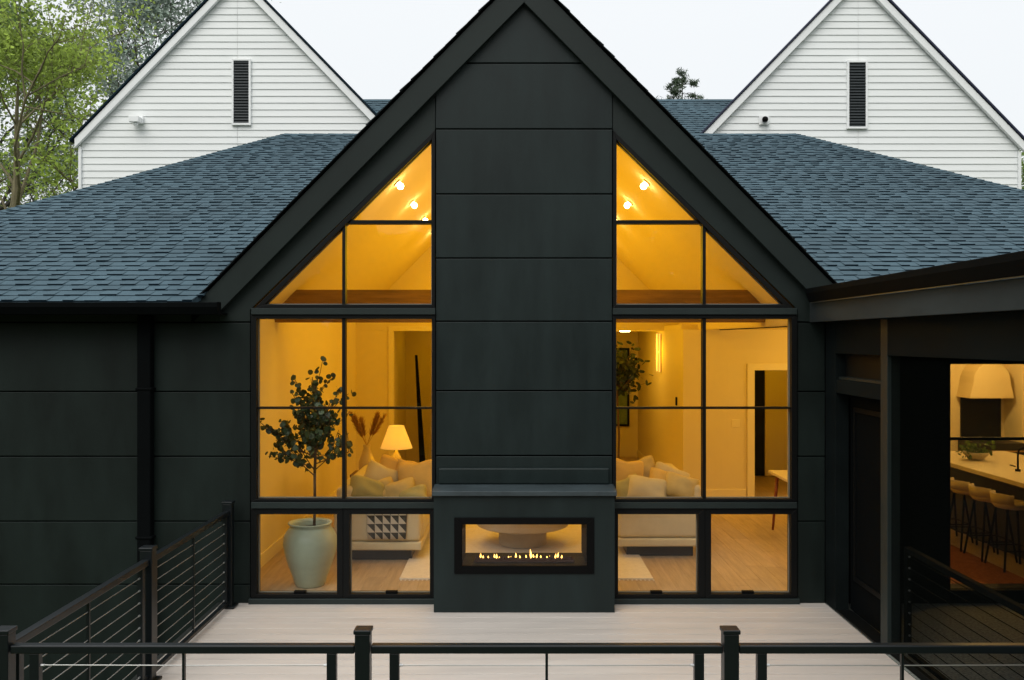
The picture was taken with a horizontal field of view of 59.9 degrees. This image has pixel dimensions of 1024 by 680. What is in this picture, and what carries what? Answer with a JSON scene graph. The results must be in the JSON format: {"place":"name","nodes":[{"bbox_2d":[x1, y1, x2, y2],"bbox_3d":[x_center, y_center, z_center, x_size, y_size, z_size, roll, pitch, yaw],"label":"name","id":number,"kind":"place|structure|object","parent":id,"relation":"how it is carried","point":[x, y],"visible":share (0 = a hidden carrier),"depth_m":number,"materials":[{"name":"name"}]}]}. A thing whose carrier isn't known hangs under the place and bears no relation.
{"place":"outdoors","nodes":[
{"label":"outdoors","id":0,"kind":"place"},
{"bbox_2d":[0,0,1023,203],"label":"sky","id":1,"kind":"structure","parent":0,"point":[377,47],"materials":[{"name":"white"}]},
{"bbox_2d":[69,0,1023,188],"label":"white house","id":2,"kind":"structure","parent":0,"point":[889,78],"depth_m":17.40,"materials":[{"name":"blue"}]},
{"bbox_2d":[128,116,143,125],"bbox_3d":[-7.303,-4.260,17.269,0.210,0.220,0.218,0,0,0],"label":"flood light","id":3,"kind":"object","parent":2,"relation":"attached to","point":[135,120],"visible":1,"depth_m":17.19,"materials":[{"name":"white plastic"}]},
{"bbox_2d":[759,115,768,124],"bbox_3d":[4.924,-4.298,17.304,0.200,0.180,0.148,0,0,0],"label":"security camera","id":4,"kind":"object","parent":2,"relation":"attached to","point":[763,119],"visible":1,"depth_m":17.35,"materials":[{"name":"white plastic"}]},
{"bbox_2d":[950,447,1023,558],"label":"kitchen island","id":5,"kind":"structure","parent":0,"point":[1002,472],"depth_m":10.44,"materials":[{"name":"black"}]},
{"bbox_2d":[962,451,988,459],"bbox_3d":[5.740,1.434,11.000,0.300,0.100,0.300,0,0,0],"label":"bowl","id":6,"kind":"object","parent":5,"relation":"on","point":[977,456],"visible":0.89,"depth_m":10.89,"materials":[{"name":"beige ceramic"}]},
{"bbox_2d":[955,440,995,460],"bbox_3d":[5.752,1.390,10.972,0.452,0.299,0.391,0,0,0],"label":"herb plant","id":7,"kind":"object","parent":6,"relation":"in","point":[973,448],"visible":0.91,"depth_m":10.97,"materials":[{"name":"green plant"}]},
{"bbox_2d":[958,397,1023,454],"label":"cooking range","id":8,"kind":"structure","parent":0,"point":[980,417],"depth_m":13.47,"materials":[{"name":"black metal"}]},
{"label":"ground","id":9,"kind":"structure","parent":0,"visible":0},
{"bbox_2d":[0,0,111,209],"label":"broadleaf tree","id":10,"kind":"object","parent":9,"relation":"on","point":[14,19],"visible":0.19,"depth_m":28.66,"materials":[{"name":"green plant"}]},
{"bbox_2d":[0,0,137,209],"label":"broadleaf tree","id":11,"kind":"object","parent":9,"relation":"on","point":[12,127],"visible":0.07,"depth_m":39.42,"materials":[{"name":"green plant"}]},
{"bbox_2d":[0,0,160,209],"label":"broadleaf tree","id":12,"kind":"object","parent":9,"relation":"on","point":[43,62],"visible":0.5,"depth_m":20.92,"materials":[{"name":"green plant"}]},
{"bbox_2d":[2,0,280,169],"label":"broadleaf tree","id":13,"kind":"object","parent":9,"relation":"on","point":[157,10],"visible":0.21,"depth_m":35.43,"materials":[{"name":"green plant"}]},
{"bbox_2d":[131,602,221,679],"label":"deck frame","id":14,"kind":"object","parent":9,"relation":"on","point":[189,629],"visible":0.07,"depth_m":7.41,"materials":[{"name":"black metal"}]},
{"bbox_2d":[156,603,915,679],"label":"deck","id":15,"kind":"structure","parent":14,"relation":"on","point":[622,623],"depth_m":7.20,"materials":[{"name":"beige wood"}]},
{"bbox_2d":[16,500,238,679],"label":"cable railing","id":16,"kind":"object","parent":15,"relation":"on","point":[145,567],"visible":0.91,"depth_m":6.21,"materials":[{"name":"black metal"}]},
{"bbox_2d":[0,625,1023,679],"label":"cable railing","id":17,"kind":"object","parent":15,"relation":"on","point":[729,648],"visible":1,"depth_m":4.46,"materials":[{"name":"black metal"}]},
{"bbox_2d":[0,0,1023,679],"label":"black house","id":18,"kind":"structure","parent":9,"relation":"on","point":[828,322],"depth_m":8.15,"materials":[{"name":"black"}]},
{"bbox_2d":[251,508,342,597],"bbox_3d":[-1.967,1.949,8.181,0.843,0.822,0.118,0,0,0],"label":"awning window","id":19,"kind":"structure","parent":18,"relation":"in","point":[255,512],"depth_m":8.12,"materials":[{"name":"black"}]},
{"bbox_2d":[283,517,336,587],"bbox_3d":[-1.986,2.098,8.750,0.524,0.620,0.524,0,0,0],"label":"plant pot","id":20,"kind":"object","parent":18,"relation":"on","point":[309,548],"visible":0.99,"depth_m":8.57,"materials":[{"name":"ceramic"}]},
{"bbox_2d":[260,356,355,525],"bbox_3d":[-1.991,1.008,8.698,0.963,1.704,0.818,0,0,0],"label":"indoor tree","id":21,"kind":"object","parent":20,"relation":"on","point":[319,420],"visible":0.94,"depth_m":8.67,"materials":[{"name":"green plant"}]},
{"bbox_2d":[251,130,435,314],"bbox_3d":[-1.540,-1.075,8.173,1.679,1.685,0.135,0,0,0],"label":"gable window","id":22,"kind":"structure","parent":18,"relation":"in","point":[263,308],"depth_m":8.12,"materials":[{"name":"black metal"}]},
{"bbox_2d":[251,315,435,507],"bbox_3d":[-1.544,0.652,8.173,1.687,1.768,0.135,0,0,0],"label":"tall window","id":23,"kind":"structure","parent":18,"relation":"in","point":[257,501],"depth_m":8.12,"materials":[{"name":"black"}]},
{"bbox_2d":[334,465,429,559],"bbox_3d":[-1.465,2.018,10.760,0.970,0.777,2.280,0,0,0],"label":"sofa","id":24,"kind":"object","parent":18,"relation":"on","point":[417,532],"visible":0.27,"depth_m":9.64,"materials":[{"name":"beige fabric"}]},
{"bbox_2d":[350,475,384,496],"bbox_3d":[-1.628,1.699,10.001,0.434,0.282,0.311,20,-36,-23],"label":"cushion","id":25,"kind":"object","parent":24,"relation":"on","point":[363,486],"visible":0.61,"depth_m":9.88,"materials":[{"name":"beige fabric"}]},
{"bbox_2d":[364,460,397,481],"bbox_3d":[-1.518,1.629,10.330,0.434,0.357,0.309,24,-25,-7],"label":"cushion","id":26,"kind":"object","parent":24,"relation":"on","point":[375,470],"visible":0.41,"depth_m":10.24,"materials":[{"name":"beige fabric"}]},
{"bbox_2d":[378,477,392,496],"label":"cushion","id":27,"kind":"object","parent":24,"relation":"on","point":[386,481],"visible":0.26,"depth_m":10.04,"materials":[{"name":"fabric"}]},
{"bbox_2d":[366,514,406,538],"bbox_3d":[-1.354,1.971,9.702,0.461,0.358,0.228,0,0,0],"label":"throw","id":28,"kind":"object","parent":24,"relation":"on","point":[386,526],"visible":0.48,"depth_m":9.60,"materials":[{"name":"fabric"}]},
{"bbox_2d":[380,454,416,469],"bbox_3d":[-1.390,1.608,10.617,0.471,0.414,0.280,12,-18,10],"label":"cushion","id":29,"kind":"object","parent":24,"relation":"on","point":[388,461],"visible":0.11,"depth_m":10.58,"materials":[{"name":"beige fabric"}]},
{"bbox_2d":[385,477,415,496],"bbox_3d":[-1.279,1.736,10.056,0.415,0.301,0.288,-14,-29,-6],"label":"cushion","id":30,"kind":"object","parent":24,"relation":"on","point":[395,489],"visible":0.47,"depth_m":9.96,"materials":[{"name":"fabric"}]},
{"bbox_2d":[395,459,406,469],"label":"cushion","id":31,"kind":"object","parent":24,"relation":"on","point":[400,460],"visible":0.07,"depth_m":10.46,"materials":[{"name":"beige fabric"}]},
{"bbox_2d":[399,484,426,496],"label":"cushion","id":32,"kind":"object","parent":24,"relation":"on","point":[417,491],"visible":0.41,"depth_m":9.87,"materials":[{"name":"beige fabric"}]},
{"bbox_2d":[397,459,431,496],"bbox_3d":[-1.097,1.619,10.263,0.471,0.452,0.294,-7,-15,12],"label":"cushion","id":33,"kind":"object","parent":24,"relation":"on","point":[420,473],"visible":0.5,"depth_m":10.17,"materials":[{"name":"beige fabric"}]},
{"bbox_2d":[343,508,433,597],"bbox_3d":[-1.123,1.949,8.181,0.841,0.822,0.118,0,0,0],"label":"awning window","id":34,"kind":"structure","parent":18,"relation":"in","point":[347,512],"depth_m":8.12,"materials":[{"name":"black"}]},
{"bbox_2d":[394,180,403,189],"bbox_3d":[-1.240,-1.704,9.750,0.110,0.110,0.100,0,0,0],"label":"recessed light","id":35,"kind":"object","parent":18,"relation":"attached to","point":[399,185],"visible":1,"depth_m":9.73,"materials":[{"name":"beige"}]},
{"bbox_2d":[409,200,417,208],"bbox_3d":[-1.240,-1.704,11.150,0.110,0.110,0.100,0,0,0],"label":"recessed light","id":36,"kind":"object","parent":18,"relation":"attached to","point":[413,204],"visible":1,"depth_m":11.13,"materials":[{"name":"beige"}]},
{"bbox_2d":[415,355,424,462],"bbox_3d":[-1.709,1.412,16.640,0.208,2.260,0.080,0,0,0],"label":"upright","id":37,"kind":"object","parent":18,"relation":"attached to","point":[421,440],"visible":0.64,"depth_m":16.60,"materials":[{"name":"black"}]},
{"bbox_2d":[400,524,654,580],"bbox_3d":[0.149,2.401,10.595,2.558,0.014,3.410,0,0,0],"label":"rug","id":38,"kind":"object","parent":18,"relation":"on","point":[567,539],"visible":0.3,"depth_m":10.11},
{"bbox_2d":[477,524,567,548],"bbox_3d":[0.125,2.202,10.450,1.070,0.384,1.070,0,0,0],"label":"coffee table","id":39,"kind":"object","parent":38,"relation":"on","point":[522,536],"visible":0.47,"depth_m":10.16,"materials":[{"name":"beige stone"}]},
{"bbox_2d":[616,348,628,425],"bbox_3d":[2.196,0.970,18.324,0.439,1.610,0.048,0,0,0],"label":"wall picture","id":40,"kind":"object","parent":18,"relation":"attached to","point":[623,413],"depth_m":18.33,"materials":[{"name":"black"}]},
{"bbox_2d":[624,200,632,207],"bbox_3d":[1.460,-1.704,11.150,0.110,0.110,0.100,0,0,0],"label":"recessed light","id":41,"kind":"object","parent":18,"relation":"attached to","point":[628,204],"visible":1,"depth_m":11.12,"materials":[{"name":"beige"}]},
{"bbox_2d":[616,341,653,457],"bbox_3d":[1.755,1.209,13.946,0.858,2.397,0.844,0,0,15],"label":"fig plant","id":42,"kind":"object","parent":18,"relation":"on","point":[627,372],"visible":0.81,"depth_m":13.80,"materials":[{"name":"green plant"}]},
{"bbox_2d":[640,180,649,189],"bbox_3d":[1.460,-1.704,9.750,0.110,0.110,0.100,0,0,0],"label":"recessed light","id":43,"kind":"object","parent":18,"relation":"attached to","point":[644,185],"visible":1,"depth_m":9.73,"materials":[{"name":"beige"}]},
{"bbox_2d":[656,334,661,371],"bbox_3d":[2.568,0.225,15.500,0.061,0.670,0.304,0,0,0],"label":"wall sconce","id":44,"kind":"object","parent":18,"relation":"attached to","point":[660,353],"depth_m":15.44,"materials":[{"name":"gold metal"}]},
{"bbox_2d":[618,463,700,555],"bbox_3d":[1.650,2.018,10.900,0.980,0.777,2.200,0,0,0],"label":"sofa","id":45,"kind":"object","parent":18,"relation":"on","point":[657,534],"visible":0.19,"depth_m":9.81,"materials":[{"name":"beige fabric"}]},
{"bbox_2d":[616,474,636,496],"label":"cushion","id":46,"kind":"object","parent":45,"relation":"on","point":[622,487],"visible":0.45,"depth_m":10.07,"materials":[{"name":"beige fabric"}]},
{"bbox_2d":[616,458,643,481],"bbox_3d":[1.335,1.615,10.414,0.434,0.442,0.284,9,-16,-14],"label":"cushion","id":47,"kind":"object","parent":45,"relation":"on","point":[624,469],"visible":0.3,"depth_m":10.33,"materials":[{"name":"beige fabric"}]},
{"bbox_2d":[637,455,654,477],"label":"cushion","id":48,"kind":"object","parent":45,"relation":"on","point":[648,461],"visible":0.13,"depth_m":10.61,"materials":[{"name":"fabric"}]},
{"bbox_2d":[627,475,666,496],"bbox_3d":[1.533,1.703,10.096,0.471,0.301,0.292,8,-29,8],"label":"cushion","id":49,"kind":"object","parent":45,"relation":"on","point":[641,486],"visible":0.81,"depth_m":9.99,"materials":[{"name":"beige fabric"}]},
{"bbox_2d":[649,467,665,479],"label":"cushion","id":50,"kind":"object","parent":45,"relation":"on","point":[657,473],"visible":0.23,"depth_m":10.22,"materials":[{"name":"beige fabric"}]},
{"bbox_2d":[655,461,689,476],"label":"cushion","id":51,"kind":"object","parent":45,"relation":"on","point":[662,466],"visible":0.24,"depth_m":10.51,"materials":[{"name":"beige fabric"}]},
{"bbox_2d":[665,471,699,496],"bbox_3d":[1.915,1.683,10.134,0.396,0.301,0.331,14,-21,14],"label":"cushion","id":52,"kind":"object","parent":45,"relation":"on","point":[678,485],"visible":0.77,"depth_m":10.01,"materials":[{"name":"fabric"}]},
{"bbox_2d":[615,508,704,597],"bbox_3d":[1.343,1.949,8.181,0.841,0.822,0.118,0,0,0],"label":"awning window","id":53,"kind":"structure","parent":18,"relation":"in","point":[700,512],"depth_m":8.12,"materials":[{"name":"black"}]},
{"bbox_2d":[612,130,796,314],"bbox_3d":[1.760,-1.075,8.173,1.679,1.685,0.135,0,0,0],"label":"gable window","id":54,"kind":"structure","parent":18,"relation":"in","point":[783,307],"depth_m":8.12,"materials":[{"name":"black"}]},
{"bbox_2d":[612,315,796,507],"bbox_3d":[1.764,0.652,8.173,1.687,1.768,0.135,0,0,0],"label":"tall window","id":55,"kind":"structure","parent":18,"relation":"in","point":[703,501],"depth_m":8.12,"materials":[{"name":"black"}]},
{"bbox_2d":[705,508,796,597],"bbox_3d":[2.187,1.949,8.181,0.843,0.822,0.118,0,0,0],"label":"awning window","id":56,"kind":"structure","parent":18,"relation":"in","point":[791,592],"depth_m":8.12,"materials":[{"name":"black"}]},
{"bbox_2d":[755,370,764,475],"bbox_3d":[4.369,1.420,15.736,0.198,1.960,0.022,0,0,0],"label":"dark doorway","id":57,"kind":"structure","parent":18,"relation":"in","point":[759,374],"depth_m":15.73,"materials":[{"name":"black"}]},
{"bbox_2d":[765,370,786,475],"bbox_3d":[4.885,1.415,15.710,0.830,1.970,0.040,0,0,0],"label":"inner door","id":58,"kind":"structure","parent":18,"relation":"in","point":[775,380],"depth_m":15.69,"materials":[{"name":"beige"}]},
{"bbox_2d":[768,470,786,529],"bbox_3d":[3.985,2.034,10.940,1.430,0.748,0.820,0,0,0],"label":"dining table","id":59,"kind":"object","parent":18,"relation":"on","point":[780,474],"visible":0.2,"depth_m":11.23,"materials":[{"name":"brown wood"}]},
{"bbox_2d":[839,354,880,383],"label":"transom window","id":60,"kind":"structure","parent":18,"relation":"in","point":[860,368],"depth_m":7.48,"materials":[{"name":"black glass"}]},
{"bbox_2d":[850,395,901,642],"bbox_3d":[3.019,1.433,7.420,0.052,1.915,0.950,0,0,0],"label":"porch door","id":61,"kind":"structure","parent":18,"relation":"in","point":[865,413],"depth_m":7.53,"materials":[{"name":"black wood"}]},
{"bbox_2d":[950,480,973,542],"bbox_3d":[5.264,2.009,10.720,0.413,0.799,0.402,0,0,0],"label":"bar stool","id":62,"kind":"object","parent":18,"relation":"on","point":[956,519],"visible":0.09,"depth_m":10.64,"materials":[{"name":"beige"}]},
{"bbox_2d":[904,547,1023,679],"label":"cable railing","id":63,"kind":"object","parent":18,"relation":"on","point":[992,594],"visible":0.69,"depth_m":6.22,"materials":[{"name":"black metal"}]},
{"bbox_2d":[956,364,1013,397],"bbox_3d":[7.068,0.599,13.289,0.654,0.525,0.417,0,0,0],"label":"range hood","id":64,"kind":"object","parent":18,"relation":"attached to","point":[985,381],"visible":0.85,"depth_m":13.08,"materials":[{"name":"beige paint"}]},
{"bbox_2d":[950,544,1023,583],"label":"runner rug","id":65,"kind":"object","parent":18,"relation":"on","point":[972,566],"visible":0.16,"depth_m":9.24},
{"bbox_2d":[950,477,995,552],"bbox_3d":[5.264,2.009,10.250,0.413,0.799,0.402,0,0,0],"label":"bar stool","id":66,"kind":"object","parent":65,"relation":"on","point":[960,487],"visible":0.63,"depth_m":10.13,"materials":[{"name":"beige wood"}]},
{"bbox_2d":[963,483,1017,562],"bbox_3d":[5.264,2.009,9.800,0.413,0.799,0.402,0,0,0],"label":"bar stool","id":67,"kind":"object","parent":65,"relation":"on","point":[979,494],"visible":0.74,"depth_m":9.69,"materials":[{"name":"beige wood"}]},
{"bbox_2d":[984,490,1023,571],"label":"bar stool","id":68,"kind":"object","parent":65,"relation":"on","point":[1007,502],"visible":1,"depth_m":9.30,"materials":[{"name":"beige wood"}]},
{"bbox_2d":[950,437,1023,588],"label":"patio door","id":69,"kind":"structure","parent":18,"relation":"in","point":[952,586],"depth_m":8.24,"materials":[{"name":"black metal"}]},
{"bbox_2d":[1004,364,1023,442],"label":"tall cupboard","id":70,"kind":"object","parent":18,"relation":"on","point":[1014,417],"visible":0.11,"depth_m":13.18,"materials":[{"name":"beige wood"}]},
{"bbox_2d":[656,67,707,98],"bbox_3d":[7.523,-3.245,40.505,10.851,17.928,12.445,0,0,32],"label":"conifer tree","id":71,"kind":"object","parent":9,"relation":"on","point":[676,82],"visible":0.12,"depth_m":39.96,"materials":[{"name":"green plant"}]},
{"bbox_2d":[1019,150,1023,189],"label":"broadleaf tree","id":72,"kind":"object","parent":9,"relation":"on","point":[1022,169],"visible":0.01,"depth_m":24.33,"materials":[{"name":"green plant"}]},
{"bbox_3d":[-1.775,2.139,12.550,0.950,0.537,0.440,0,0,0],"label":"side table","id":73,"kind":"object","parent":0,"visible":0},
{"bbox_2d":[358,444,374,469],"bbox_3d":[-2.034,1.669,12.450,0.230,0.400,0.230,0,0,0],"label":"vase","id":74,"kind":"object","parent":73,"relation":"on","point":[366,457],"visible":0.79,"depth_m":12.39,"materials":[{"name":"beige ceramic"}]},
{"bbox_2d":[348,410,387,444],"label":"dried grass","id":75,"kind":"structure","parent":74,"relation":"in","point":[360,428],"depth_m":12.48,"materials":[{"name":"brown plant"}]},
{"bbox_2d":[380,425,411,458],"bbox_3d":[-1.625,1.536,12.500,0.450,0.665,0.450,0,0,0],"label":"table lamp","id":76,"kind":"object","parent":73,"relation":"on","point":[396,438],"visible":0.69,"depth_m":12.37,"materials":[{"name":"beige fabric"}]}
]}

